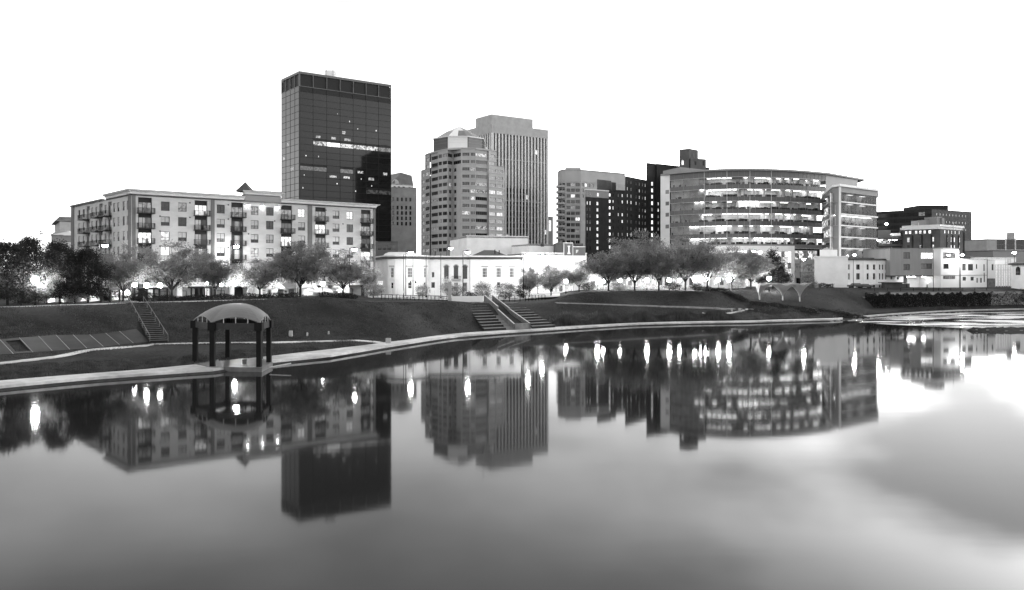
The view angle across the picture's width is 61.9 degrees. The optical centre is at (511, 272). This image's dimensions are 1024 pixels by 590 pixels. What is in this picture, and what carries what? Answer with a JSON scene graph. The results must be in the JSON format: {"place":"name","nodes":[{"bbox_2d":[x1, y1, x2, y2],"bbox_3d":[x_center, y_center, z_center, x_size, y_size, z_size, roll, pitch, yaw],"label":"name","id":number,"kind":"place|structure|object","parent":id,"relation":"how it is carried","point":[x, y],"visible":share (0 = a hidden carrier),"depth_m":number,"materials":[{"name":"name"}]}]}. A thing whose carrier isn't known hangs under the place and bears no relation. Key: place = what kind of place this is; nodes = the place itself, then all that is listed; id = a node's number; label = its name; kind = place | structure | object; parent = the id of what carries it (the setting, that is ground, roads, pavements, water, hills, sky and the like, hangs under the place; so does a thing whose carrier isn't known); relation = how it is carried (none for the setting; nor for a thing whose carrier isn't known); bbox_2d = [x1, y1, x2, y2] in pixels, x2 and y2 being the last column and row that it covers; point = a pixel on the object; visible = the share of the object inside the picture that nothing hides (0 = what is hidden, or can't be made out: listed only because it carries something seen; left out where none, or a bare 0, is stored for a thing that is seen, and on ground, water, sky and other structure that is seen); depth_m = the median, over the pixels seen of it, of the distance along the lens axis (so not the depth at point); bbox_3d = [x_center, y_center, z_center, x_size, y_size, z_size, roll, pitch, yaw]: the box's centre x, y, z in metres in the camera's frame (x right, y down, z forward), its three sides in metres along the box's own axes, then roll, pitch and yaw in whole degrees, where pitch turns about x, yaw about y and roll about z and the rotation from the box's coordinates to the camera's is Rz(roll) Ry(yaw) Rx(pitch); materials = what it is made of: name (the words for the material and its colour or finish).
{"place":"outdoors","nodes":[
{"label":"outdoors","id":0,"kind":"place"},
{"bbox_2d":[0,340,383,363],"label":"bank path","id":1,"kind":"structure","parent":0,"point":[49,357],"depth_m":120.24,"materials":[{"name":"concrete"}]},
{"bbox_2d":[368,292,559,299],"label":"plaza paving","id":2,"kind":"structure","parent":0,"point":[554,294],"depth_m":221.07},
{"bbox_2d":[0,312,1023,589],"bbox_3d":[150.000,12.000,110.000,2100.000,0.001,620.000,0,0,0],"label":"river","id":3,"kind":"structure","parent":0,"point":[846,454],"depth_m":52.54,"materials":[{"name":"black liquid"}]},
{"bbox_2d":[967,327,1023,332],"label":"gravel bar","id":4,"kind":"object","parent":3,"relation":"on","point":[1003,329],"visible":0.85,"depth_m":173.85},
{"bbox_2d":[0,275,1023,391],"bbox_3d":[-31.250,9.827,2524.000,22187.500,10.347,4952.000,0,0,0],"label":"grass bank","id":5,"kind":"structure","parent":0,"point":[545,308],"depth_m":150.97,"materials":[{"name":"plant"}]},
{"bbox_2d":[0,239,43,304],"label":"oval tree","id":6,"kind":"object","parent":5,"relation":"on","point":[11,264],"visible":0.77,"depth_m":136.94,"materials":[{"name":"black plant"}]},
{"bbox_2d":[0,282,48,305],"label":"shrub","id":7,"kind":"object","parent":5,"relation":"on","point":[24,298],"visible":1,"depth_m":133.84,"materials":[{"name":"black plant"}]},
{"bbox_2d":[5,233,53,285],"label":"oval tree","id":8,"kind":"object","parent":5,"relation":"on","point":[33,243],"visible":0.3,"depth_m":149.22,"materials":[{"name":"black plant"}]},
{"bbox_2d":[28,268,65,303],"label":"tree","id":9,"kind":"object","parent":5,"relation":"on","point":[51,287],"visible":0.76,"depth_m":138.34,"materials":[{"name":"grey plant"}]},
{"bbox_2d":[47,230,70,288],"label":"flared roof building","id":10,"kind":"structure","parent":5,"relation":"on","point":[60,235],"depth_m":271.14,"materials":[{"name":"white glass"}]},
{"bbox_2d":[51,217,70,231],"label":"tall hipped house","id":11,"kind":"structure","parent":10,"relation":"part of","point":[62,223],"depth_m":291.10,"materials":[{"name":"grey stone"}]},
{"bbox_2d":[31,239,87,303],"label":"oval tree","id":12,"kind":"object","parent":5,"relation":"on","point":[52,253],"visible":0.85,"depth_m":139.43,"materials":[{"name":"black plant"}]},
{"bbox_2d":[0,329,148,354],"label":"concrete revetment","id":13,"kind":"object","parent":5,"relation":"on","point":[48,343],"visible":0.88,"depth_m":117.97,"materials":[{"name":"concrete"}]},
{"bbox_2d":[55,289,98,303],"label":"shrub","id":14,"kind":"object","parent":5,"relation":"on","point":[74,300],"visible":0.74,"depth_m":141.12,"materials":[{"name":"black plant"}]},
{"bbox_2d":[62,247,115,302],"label":"oval tree","id":15,"kind":"object","parent":5,"relation":"on","point":[96,267],"visible":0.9,"depth_m":141.74,"materials":[{"name":"black plant"}]},
{"bbox_2d":[98,241,154,300],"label":"tree","id":16,"kind":"object","parent":5,"relation":"on","point":[126,271],"visible":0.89,"depth_m":150.42,"materials":[{"name":"grey plant"}]},
{"bbox_2d":[3,299,259,306],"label":"crest path","id":17,"kind":"structure","parent":5,"relation":"on","point":[113,303],"depth_m":138.88,"materials":[{"name":"concrete"}]},
{"bbox_2d":[121,291,160,301],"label":"shrub","id":18,"kind":"object","parent":5,"relation":"on","point":[134,294],"visible":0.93,"depth_m":145.01,"materials":[{"name":"black plant"}]},
{"bbox_2d":[128,296,167,343],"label":"bank stairs","id":19,"kind":"structure","parent":5,"relation":"on","point":[152,331],"depth_m":131.89,"materials":[{"name":"concrete"}]},
{"bbox_2d":[142,287,167,300],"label":"kiosk","id":20,"kind":"object","parent":5,"relation":"on","point":[159,293],"visible":0.65,"depth_m":151.22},
{"bbox_2d":[131,237,218,297],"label":"tree","id":21,"kind":"object","parent":5,"relation":"on","point":[174,268],"visible":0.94,"depth_m":158.50,"materials":[{"name":"grey plant"}]},
{"bbox_2d":[0,335,372,379],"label":"rough grass","id":22,"kind":"structure","parent":5,"relation":"on","point":[86,365],"depth_m":105.28,"materials":[{"name":"plant"}]},
{"bbox_2d":[188,286,211,299],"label":"kiosk","id":23,"kind":"object","parent":5,"relation":"on","point":[203,287],"visible":0.77,"depth_m":155.20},
{"bbox_2d":[197,251,240,295],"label":"tree","id":24,"kind":"object","parent":5,"relation":"on","point":[223,274],"visible":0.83,"depth_m":166.59,"materials":[{"name":"grey plant"}]},
{"bbox_2d":[70,182,382,297],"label":"apartment block","id":25,"kind":"structure","parent":5,"relation":"on","point":[251,223],"depth_m":192.71,"materials":[{"name":"brick"}]},
{"bbox_2d":[138,202,150,212],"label":"balcony door","id":26,"kind":"structure","parent":25,"relation":"in","point":[140,204],"depth_m":178.88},
{"bbox_2d":[138,217,150,227],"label":"balcony door","id":27,"kind":"structure","parent":25,"relation":"in","point":[142,221],"depth_m":178.90,"materials":[{"name":"grey glass"}]},
{"bbox_2d":[138,232,150,242],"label":"balcony door","id":28,"kind":"structure","parent":25,"relation":"in","point":[142,236],"depth_m":179.01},
{"bbox_2d":[231,249,242,258],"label":"balcony door","id":29,"kind":"structure","parent":25,"relation":"in","point":[236,253],"depth_m":192.29,"materials":[{"name":"white glass"}]},
{"bbox_2d":[160,292,298,300],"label":"hedge","id":30,"kind":"object","parent":5,"relation":"on","point":[212,297],"visible":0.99,"depth_m":157.21,"materials":[{"name":"black plant"}]},
{"bbox_2d":[0,297,479,359],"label":"lawn tufts","id":31,"kind":"object","parent":5,"relation":"on","point":[4,312],"visible":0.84,"depth_m":139.95,"materials":[{"name":"plant"}]},
{"bbox_2d":[229,257,284,293],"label":"tree","id":32,"kind":"object","parent":5,"relation":"on","point":[258,278],"visible":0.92,"depth_m":170.50,"materials":[{"name":"grey plant"}]},
{"bbox_2d":[263,239,337,296],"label":"tree","id":33,"kind":"object","parent":5,"relation":"on","point":[300,266],"visible":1,"depth_m":168.31,"materials":[{"name":"grey plant"}]},
{"bbox_2d":[298,281,317,295],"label":"tent","id":34,"kind":"object","parent":5,"relation":"on","point":[306,287],"visible":0.67,"depth_m":182.87,"materials":[{"name":"fabric"}]},
{"bbox_2d":[307,286,337,295],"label":"tent","id":35,"kind":"object","parent":5,"relation":"on","point":[319,289],"visible":0.6,"depth_m":178.79,"materials":[{"name":"fabric"}]},
{"bbox_2d":[281,68,390,240],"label":"glass tower","id":36,"kind":"structure","parent":5,"relation":"on","point":[335,138],"depth_m":433.94,"materials":[{"name":"glass"}]},
{"bbox_2d":[318,291,357,298],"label":"hedge","id":37,"kind":"object","parent":5,"relation":"on","point":[342,295],"visible":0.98,"depth_m":169.44,"materials":[{"name":"black plant"}]},
{"bbox_2d":[318,248,375,293],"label":"tree","id":38,"kind":"object","parent":5,"relation":"on","point":[343,273],"visible":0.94,"depth_m":180.10,"materials":[{"name":"grey plant"}]},
{"bbox_2d":[355,258,383,296],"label":"tree","id":39,"kind":"object","parent":5,"relation":"on","point":[370,280],"visible":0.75,"depth_m":204.42,"materials":[{"name":"grey plant"}]},
{"bbox_2d":[361,282,385,297],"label":"shrub","id":40,"kind":"object","parent":5,"relation":"on","point":[372,293],"visible":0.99,"depth_m":195.75,"materials":[{"name":"grey plant"}]},
{"bbox_2d":[376,241,397,255],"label":"glass annex","id":41,"kind":"object","parent":5,"relation":"on","point":[383,248],"visible":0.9,"depth_m":382.12,"materials":[{"name":"glass"}]},
{"bbox_2d":[391,187,416,253],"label":"stone office","id":42,"kind":"structure","parent":5,"relation":"on","point":[404,217],"depth_m":488.11,"materials":[{"name":"grey stone"}]},
{"bbox_2d":[391,172,412,187],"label":"gabled office","id":43,"kind":"structure","parent":42,"relation":"part of","point":[400,179],"depth_m":504.28,"materials":[{"name":"grey glass"}]},
{"bbox_2d":[0,317,842,388],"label":"river walk","id":44,"kind":"structure","parent":5,"relation":"on","point":[193,368],"depth_m":119.30,"materials":[{"name":"concrete"}]},
{"bbox_2d":[190,303,290,371],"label":"river pavilion","id":45,"kind":"structure","parent":44,"relation":"on","point":[220,317],"depth_m":105.42,"materials":[{"name":"metal"}]},
{"bbox_2d":[376,250,522,296],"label":"white arts hall","id":46,"kind":"structure","parent":5,"relation":"on","point":[493,268],"depth_m":231.87,"materials":[{"name":"stone"}]},
{"bbox_2d":[446,283,464,295],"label":"shrub","id":47,"kind":"object","parent":5,"relation":"on","point":[456,293],"visible":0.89,"depth_m":217.47,"materials":[{"name":"grey plant"}]},
{"bbox_2d":[421,127,504,255],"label":"octagon tower","id":48,"kind":"structure","parent":5,"relation":"on","point":[462,192],"depth_m":417.00,"materials":[{"name":"concrete"}]},
{"bbox_2d":[451,296,483,301],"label":"plaza wall","id":49,"kind":"structure","parent":5,"relation":"on","point":[469,298],"depth_m":201.61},
{"bbox_2d":[472,280,492,296],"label":"shrub","id":50,"kind":"object","parent":5,"relation":"on","point":[479,287],"visible":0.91,"depth_m":217.33,"materials":[{"name":"grey plant"}]},
{"bbox_2d":[471,302,505,330],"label":"plaza stairs","id":51,"kind":"structure","parent":5,"relation":"on","point":[488,322],"depth_m":175.21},
{"bbox_2d":[450,235,528,255],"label":"blank theatre box","id":52,"kind":"object","parent":5,"relation":"on","point":[473,244],"visible":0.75,"depth_m":303.38,"materials":[{"name":"white stone"}]},
{"bbox_2d":[491,281,518,298],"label":"shrub","id":53,"kind":"object","parent":5,"relation":"on","point":[505,294],"visible":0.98,"depth_m":218.34,"materials":[{"name":"grey plant"}]},
{"bbox_2d":[483,295,531,329],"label":"water chute","id":54,"kind":"object","parent":5,"relation":"on","point":[512,320],"visible":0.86,"depth_m":179.72,"materials":[{"name":"concrete"}]},
{"bbox_2d":[468,114,547,243],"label":"striped tower","id":55,"kind":"structure","parent":5,"relation":"on","point":[519,146],"depth_m":527.46,"materials":[{"name":"concrete"}]},
{"bbox_2d":[514,283,531,297],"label":"shrub","id":56,"kind":"object","parent":5,"relation":"on","point":[520,292],"visible":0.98,"depth_m":221.41,"materials":[{"name":"grey plant"}]},
{"bbox_2d":[504,303,554,328],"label":"plaza stairs","id":57,"kind":"structure","parent":5,"relation":"on","point":[534,320],"depth_m":182.49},
{"bbox_2d":[518,266,541,296],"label":"street tree","id":58,"kind":"object","parent":5,"relation":"on","point":[529,276],"visible":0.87,"depth_m":230.18,"materials":[{"name":"grey plant"}]},
{"bbox_2d":[512,243,562,253],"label":"white rear hall","id":59,"kind":"structure","parent":5,"relation":"on","point":[544,248],"depth_m":292.05,"materials":[{"name":"stone"}]},
{"bbox_2d":[507,252,586,292],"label":"white street front","id":60,"kind":"structure","parent":5,"relation":"on","point":[536,261],"depth_m":264.91,"materials":[{"name":"paint"}]},
{"bbox_2d":[563,243,584,255],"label":"roof billboard","id":61,"kind":"object","parent":60,"relation":"on","point":[573,249],"visible":1,"depth_m":266.09,"materials":[{"name":"metal"}]},
{"bbox_2d":[533,263,567,295],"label":"tree","id":62,"kind":"object","parent":5,"relation":"on","point":[552,278],"visible":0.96,"depth_m":232.50,"materials":[{"name":"grey plant"}]},
{"bbox_2d":[548,217,552,244],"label":"slim block","id":63,"kind":"structure","parent":5,"relation":"on","point":[550,230],"depth_m":560.58,"materials":[{"name":"grey stone"}]},
{"bbox_2d":[549,310,597,323],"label":"tall grass","id":64,"kind":"structure","parent":5,"relation":"on","point":[581,317],"depth_m":193.05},
{"bbox_2d":[559,259,594,291],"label":"tree","id":65,"kind":"object","parent":5,"relation":"on","point":[578,277],"visible":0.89,"depth_m":234.54,"materials":[{"name":"grey plant"}]},
{"bbox_2d":[556,168,624,245],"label":"balcony hotel","id":66,"kind":"structure","parent":5,"relation":"on","point":[573,184],"depth_m":473.60,"materials":[{"name":"concrete"}]},
{"bbox_2d":[580,246,627,290],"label":"tree","id":67,"kind":"object","parent":5,"relation":"on","point":[604,269],"visible":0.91,"depth_m":228.53,"materials":[{"name":"grey plant"}]},
{"bbox_2d":[585,176,645,273],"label":"dark brick block","id":68,"kind":"structure","parent":5,"relation":"on","point":[611,211],"depth_m":353.68,"materials":[{"name":"black brick"}]},
{"bbox_2d":[605,228,665,263],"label":"tree","id":69,"kind":"object","parent":5,"relation":"on","point":[623,245],"visible":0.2,"depth_m":296.98,"materials":[{"name":"grey plant"}]},
{"bbox_2d":[605,240,667,290],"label":"tree","id":70,"kind":"object","parent":5,"relation":"on","point":[633,266],"visible":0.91,"depth_m":225.10,"materials":[{"name":"grey plant"}]},
{"bbox_2d":[552,307,734,326],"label":"reed bed","id":71,"kind":"object","parent":5,"relation":"on","point":[642,316],"visible":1,"depth_m":198.58,"materials":[{"name":"plant"}]},
{"bbox_2d":[555,302,735,309],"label":"mound path","id":72,"kind":"structure","parent":5,"relation":"on","point":[692,307],"depth_m":207.22,"materials":[{"name":"concrete"}]},
{"bbox_2d":[589,285,703,290],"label":"hedge","id":73,"kind":"object","parent":5,"relation":"on","point":[639,287],"visible":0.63,"depth_m":238.38,"materials":[{"name":"grey plant"}]},
{"bbox_2d":[641,241,684,290],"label":"tree","id":74,"kind":"object","parent":5,"relation":"on","point":[665,268],"visible":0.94,"depth_m":224.47,"materials":[{"name":"grey plant"}]},
{"bbox_2d":[582,274,745,289],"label":"street shops","id":75,"kind":"structure","parent":5,"relation":"on","point":[714,283],"depth_m":268.38,"materials":[{"name":"stone"}]},
{"bbox_2d":[646,149,708,251],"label":"dark brick tower","id":76,"kind":"structure","parent":5,"relation":"on","point":[688,158],"depth_m":375.64,"materials":[{"name":"black brick"}]},
{"bbox_2d":[654,233,720,289],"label":"tree","id":77,"kind":"object","parent":5,"relation":"on","point":[684,269],"visible":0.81,"depth_m":228.46,"materials":[{"name":"grey plant"}]},
{"bbox_2d":[557,287,863,324],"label":"lawn tufts","id":78,"kind":"object","parent":5,"relation":"on","point":[716,292],"visible":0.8,"depth_m":215.38,"materials":[{"name":"plant"}]},
{"bbox_2d":[682,234,738,289],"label":"tree","id":79,"kind":"object","parent":5,"relation":"on","point":[718,268],"visible":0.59,"depth_m":230.97,"materials":[{"name":"grey plant"}]},
{"bbox_2d":[701,286,748,302],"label":"hedge","id":80,"kind":"object","parent":5,"relation":"on","point":[738,296],"visible":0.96,"depth_m":223.20,"materials":[{"name":"black plant"}]},
{"bbox_2d":[714,245,755,289],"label":"tree","id":81,"kind":"object","parent":5,"relation":"on","point":[737,267],"visible":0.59,"depth_m":240.56,"materials":[{"name":"grey plant"}]},
{"bbox_2d":[729,249,777,288],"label":"tree","id":82,"kind":"object","parent":5,"relation":"on","point":[759,269],"visible":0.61,"depth_m":243.98,"materials":[{"name":"grey plant"}]},
{"bbox_2d":[661,167,864,286],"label":"curved glass office","id":83,"kind":"structure","parent":5,"relation":"on","point":[758,209],"depth_m":337.33,"materials":[{"name":"glass"}]},
{"bbox_2d":[754,283,772,299],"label":"funnel canopy","id":84,"kind":"object","parent":5,"relation":"on","point":[760,287],"visible":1,"depth_m":231.24,"materials":[{"name":"fabric"}]},
{"bbox_2d":[751,246,793,288],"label":"conifer","id":85,"kind":"object","parent":5,"relation":"on","point":[778,272],"visible":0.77,"depth_m":249.85,"materials":[{"name":"black plant"}]},
{"bbox_2d":[749,301,799,309],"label":"planting bed","id":86,"kind":"object","parent":5,"relation":"on","point":[771,304],"visible":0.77,"depth_m":225.41,"materials":[{"name":"black plant"}]},
{"bbox_2d":[747,305,810,317],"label":"planting bed","id":87,"kind":"object","parent":5,"relation":"on","point":[777,311],"visible":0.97,"depth_m":218.04,"materials":[{"name":"grey plant"}]},
{"bbox_2d":[772,283,795,299],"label":"funnel canopy","id":88,"kind":"object","parent":5,"relation":"on","point":[783,288],"visible":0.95,"depth_m":232.83,"materials":[{"name":"concrete"}]},
{"bbox_2d":[736,311,866,319],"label":"ground cover","id":89,"kind":"object","parent":5,"relation":"on","point":[755,315],"visible":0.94,"depth_m":212.44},
{"bbox_2d":[793,283,809,300],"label":"funnel canopy","id":90,"kind":"object","parent":5,"relation":"on","point":[799,288],"visible":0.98,"depth_m":234.38,"materials":[{"name":"concrete"}]},
{"bbox_2d":[787,306,865,317],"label":"planting bed","id":91,"kind":"object","parent":5,"relation":"on","point":[842,313],"visible":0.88,"depth_m":221.95,"materials":[{"name":"grey plant"}]},
{"bbox_2d":[822,184,877,258],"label":"lit glass wing","id":92,"kind":"structure","parent":5,"relation":"on","point":[849,221],"depth_m":307.27,"materials":[{"name":"glass"}]},
{"bbox_2d":[814,247,909,287],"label":"white low office","id":93,"kind":"structure","parent":5,"relation":"on","point":[832,267],"depth_m":282.32,"materials":[{"name":"stone"}]},
{"bbox_2d":[877,230,901,247],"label":"parking deck","id":94,"kind":"structure","parent":5,"relation":"on","point":[884,235],"depth_m":350.93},
{"bbox_2d":[878,282,905,287],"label":"loading shed","id":95,"kind":"structure","parent":5,"relation":"on","point":[891,284],"depth_m":279.84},
{"bbox_2d":[877,205,971,247],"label":"dark office","id":96,"kind":"structure","parent":5,"relation":"on","point":[896,221],"depth_m":589.90,"materials":[{"name":"brick"}]},
{"bbox_2d":[863,248,994,287],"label":"concrete office","id":97,"kind":"structure","parent":5,"relation":"on","point":[912,267],"depth_m":287.63,"materials":[{"name":"white concrete"}]},
{"bbox_2d":[900,217,964,256],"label":"white cornice office","id":98,"kind":"structure","parent":5,"relation":"on","point":[931,232],"depth_m":332.01,"materials":[{"name":"brick"}]},
{"bbox_2d":[861,308,1023,317],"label":"gravel walk","id":99,"kind":"structure","parent":5,"relation":"on","point":[941,311],"depth_m":253.41,"materials":[{"name":"stone"}]},
{"bbox_2d":[862,291,1023,307],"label":"ivy wall","id":100,"kind":"structure","parent":5,"relation":"on","point":[931,299],"depth_m":263.40,"materials":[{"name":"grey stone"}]},
{"bbox_2d":[867,304,1023,314],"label":"bank weeds","id":101,"kind":"object","parent":5,"relation":"on","point":[929,309],"visible":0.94,"depth_m":256.92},
{"bbox_2d":[961,257,1015,285],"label":"long white shed","id":102,"kind":"structure","parent":5,"relation":"on","point":[999,260],"depth_m":333.92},
{"bbox_2d":[965,233,1023,250],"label":"block","id":103,"kind":"structure","parent":5,"relation":"on","point":[1011,242],"depth_m":423.39,"materials":[{"name":"grey stone"}]},
{"bbox_2d":[965,250,1023,261],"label":"flat shed","id":104,"kind":"structure","parent":5,"relation":"on","point":[1019,255],"depth_m":362.94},
{"bbox_2d":[995,259,1010,286],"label":"steel gantry","id":105,"kind":"object","parent":5,"relation":"on","point":[1001,275],"visible":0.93,"depth_m":299.99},
{"bbox_2d":[1008,261,1023,288],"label":"building","id":106,"kind":"structure","parent":5,"relation":"on","point":[1017,275],"depth_m":286.82,"materials":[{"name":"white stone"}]},
{"bbox_2d":[0,0,1023,266],"label":"sky","id":107,"kind":"structure","parent":0,"point":[920,101],"materials":[{"name":"white"}]},
{"bbox_2d":[848,311,1023,328],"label":"white water","id":108,"kind":"structure","parent":0,"point":[966,320],"depth_m":210.21,"materials":[{"name":"liquid"}]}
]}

